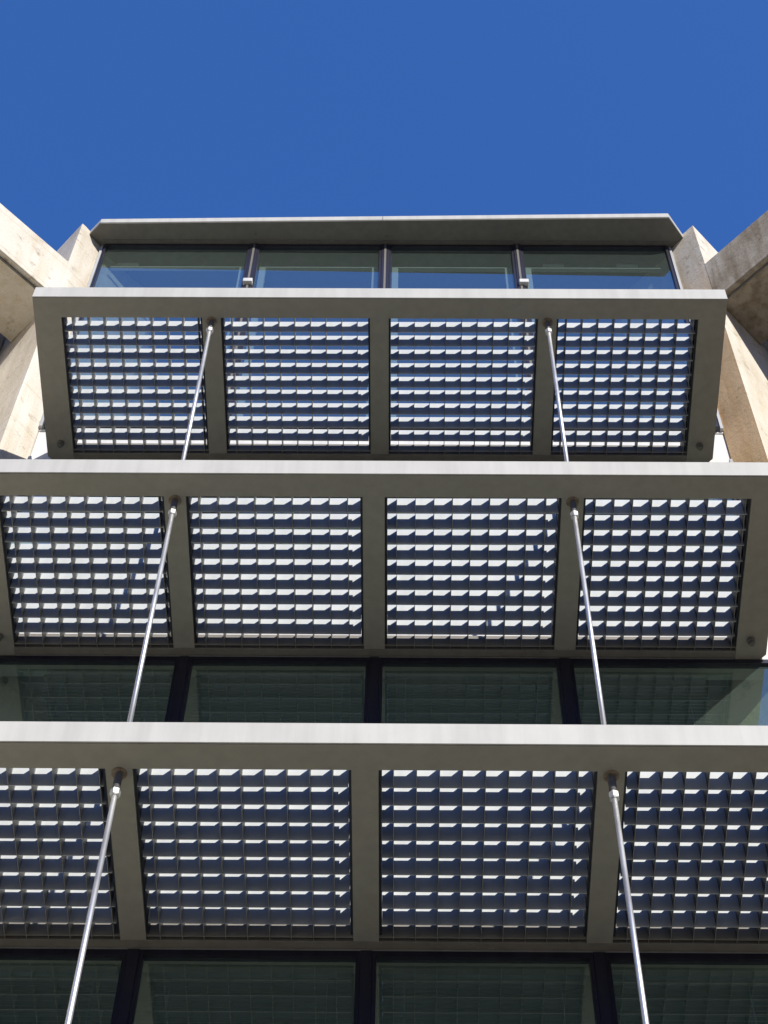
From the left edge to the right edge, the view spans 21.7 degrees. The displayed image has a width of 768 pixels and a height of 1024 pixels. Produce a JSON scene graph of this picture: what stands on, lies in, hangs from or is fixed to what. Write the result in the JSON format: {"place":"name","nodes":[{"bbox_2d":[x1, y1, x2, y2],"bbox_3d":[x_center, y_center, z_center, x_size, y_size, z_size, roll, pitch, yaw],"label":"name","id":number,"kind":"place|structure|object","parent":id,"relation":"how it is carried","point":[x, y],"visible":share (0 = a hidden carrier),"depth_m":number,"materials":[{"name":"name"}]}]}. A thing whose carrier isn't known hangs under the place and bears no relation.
{"place":"outdoors","nodes":[
{"label":"outdoors","id":0,"kind":"place"},
{"bbox_2d":[0,203,767,1023],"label":"office building","id":1,"kind":"structure","parent":0,"point":[126,985],"depth_m":17.35,"materials":[{"name":"beige concrete"}]},
{"bbox_2d":[0,948,127,1023],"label":"window","id":2,"kind":"structure","parent":1,"relation":"in","point":[5,953],"depth_m":13.76,"materials":[{"name":"glass"}]},
{"bbox_2d":[0,655,179,721],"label":"window","id":3,"kind":"structure","parent":1,"relation":"in","point":[4,659],"depth_m":16.84,"materials":[{"name":"glass"}]},
{"bbox_2d":[10,496,207,543],"bbox_3d":[-2.595,0.267,18.691,1.789,2.784,0.180,0,-60,1],"label":"window","id":4,"kind":"structure","parent":1,"relation":"in","point":[22,496],"depth_m":19.24,"materials":[{"name":"glass"}]},
{"bbox_2d":[44,244,250,428],"bbox_3d":[-2.545,-2.061,22.438,1.789,4.743,0.060,0,-60,1],"label":"window","id":5,"kind":"structure","parent":1,"relation":"in","point":[119,265],"depth_m":23.74,"materials":[{"name":"glass"}]},
{"bbox_2d":[128,949,359,1023],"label":"window","id":6,"kind":"structure","parent":1,"relation":"in","point":[145,954],"depth_m":13.74,"materials":[{"name":"glass"}]},
{"bbox_2d":[243,278,252,284],"bbox_3d":[-1.595,-2.658,23.432,0.110,0.090,0.150,0,-60,1],"label":"sensor box","id":7,"kind":"object","parent":1,"relation":"attached to","point":[248,281],"visible":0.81,"depth_m":23.37,"materials":[{"name":"white paint"}]},
{"bbox_2d":[179,656,368,722],"bbox_3d":[-0.898,2.034,15.646,1.514,2.926,0.180,0,-60,1],"label":"window","id":8,"kind":"structure","parent":1,"relation":"in","point":[193,660],"depth_m":16.81,"materials":[{"name":"glass"}]},
{"bbox_2d":[209,496,360,544],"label":"window","id":9,"kind":"structure","parent":1,"relation":"in","point":[220,496],"depth_m":19.22,"materials":[{"name":"glass"}]},
{"bbox_2d":[229,244,381,429],"bbox_3d":[-0.808,-2.053,22.419,1.514,4.743,0.060,0,-60,1],"label":"window","id":10,"kind":"structure","parent":1,"relation":"in","point":[276,265],"depth_m":23.63,"materials":[{"name":"glass"}]},
{"bbox_2d":[32,287,727,461],"bbox_3d":[-0.043,-1.304,19.455,6.586,0.306,1.772,0,-60,1],"label":"sunshade canopy","id":11,"kind":"object","parent":1,"relation":"attached to","point":[702,310],"visible":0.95,"depth_m":19.43,"materials":[{"name":"grey paint"}]},
{"bbox_2d":[0,721,767,951],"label":"sunshade canopy","id":12,"kind":"object","parent":1,"relation":"attached to","point":[447,836],"visible":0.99,"depth_m":13.36,"materials":[{"name":"metal"}]},
{"bbox_2d":[127,495,180,721],"bbox_3d":[-1.702,0.750,14.667,0.104,3.352,0.104,0,-60,1],"label":"tie rod","id":13,"kind":"object","parent":12,"relation":"attached to","point":[174,501],"visible":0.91,"depth_m":14.76,"materials":[{"name":"silver metal"}]},
{"bbox_2d":[566,497,606,724],"bbox_3d":[1.497,0.764,14.633,0.104,3.352,0.104,0,-60,1],"label":"tie rod","id":14,"kind":"object","parent":12,"relation":"attached to","point":[572,503],"visible":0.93,"depth_m":14.73,"materials":[{"name":"silver metal"}]},
{"bbox_2d":[0,459,767,658],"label":"sunshade canopy","id":15,"kind":"object","parent":1,"relation":"attached to","point":[711,584],"visible":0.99,"depth_m":16.48,"materials":[{"name":"metal"}]},
{"bbox_2d":[181,317,216,459],"bbox_3d":[-1.663,-1.010,17.694,0.104,3.210,0.104,0,-60,1],"label":"tie rod","id":16,"kind":"object","parent":15,"relation":"attached to","point":[211,322],"visible":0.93,"depth_m":17.92,"materials":[{"name":"silver metal"}]},
{"bbox_2d":[542,318,568,461],"bbox_3d":[1.537,-0.995,17.660,0.104,3.210,0.104,0,-60,1],"label":"tie rod","id":17,"kind":"object","parent":15,"relation":"attached to","point":[547,323],"visible":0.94,"depth_m":17.89,"materials":[{"name":"silver metal"}]},
{"bbox_2d":[388,245,530,430],"bbox_3d":[0.792,-2.046,22.402,1.514,4.743,0.060,0,-60,1],"label":"window","id":18,"kind":"structure","parent":1,"relation":"in","point":[410,266],"depth_m":23.60,"materials":[{"name":"glass"}]},
{"bbox_2d":[390,497,547,560],"bbox_3d":[0.742,0.282,18.656,1.514,2.784,0.180,0,-60,1],"label":"window","id":19,"kind":"structure","parent":1,"relation":"in","point":[390,497],"depth_m":18.96,"materials":[{"name":"glass"}]},
{"bbox_2d":[378,657,566,724],"bbox_3d":[0.702,2.041,15.629,1.514,2.926,0.180,0,-60,1],"label":"window","id":20,"kind":"structure","parent":1,"relation":"in","point":[383,661],"depth_m":16.79,"materials":[{"name":"glass"}]},
{"bbox_2d":[371,951,600,1023],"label":"window","id":21,"kind":"structure","parent":1,"relation":"in","point":[377,956],"depth_m":13.73,"materials":[{"name":"glass"}]},
{"bbox_2d":[519,279,528,288],"bbox_3d":[1.635,-2.643,23.398,0.110,0.090,0.150,0,-60,1],"label":"sensor box","id":22,"kind":"object","parent":1,"relation":"attached to","point":[524,282],"visible":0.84,"depth_m":23.34,"materials":[{"name":"white paint"}]},
{"bbox_2d":[520,245,718,431],"bbox_3d":[2.529,-2.038,22.384,1.789,4.743,0.060,0,-60,1],"label":"window","id":23,"kind":"structure","parent":1,"relation":"in","point":[545,266],"depth_m":23.67,"materials":[{"name":"glass"}]},
{"bbox_2d":[550,498,738,545],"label":"window","id":24,"kind":"structure","parent":1,"relation":"in","point":[550,498],"depth_m":19.50,"materials":[{"name":"glass"}]},
{"bbox_2d":[570,658,767,724],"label":"window","id":25,"kind":"structure","parent":1,"relation":"in","point":[574,662],"depth_m":16.79,"materials":[{"name":"glass"}]},
{"bbox_2d":[605,952,767,1023],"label":"window","id":26,"kind":"structure","parent":1,"relation":"in","point":[611,958],"depth_m":13.71,"materials":[{"name":"glass"}]},
{"bbox_3d":[-0.163,3.998,10.332,6.586,0.306,1.772,0,-60,1],"label":"sunshade canopy","id":27,"kind":"object","parent":1,"relation":"attached to","visible":0},
{"bbox_2d":[65,767,126,1023],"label":"tie rod","id":28,"kind":"object","parent":27,"relation":"attached to","point":[119,774],"visible":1,"depth_m":12.04,"materials":[{"name":"silver metal"}]},
{"bbox_2d":[603,770,648,1023],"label":"tie rod","id":29,"kind":"object","parent":27,"relation":"attached to","point":[611,777],"visible":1,"depth_m":12.02,"materials":[{"name":"silver metal"}]},
{"bbox_2d":[0,0,767,251],"label":"sky","id":30,"kind":"structure","parent":0,"point":[110,109],"materials":[{"name":"blue"}]}
]}

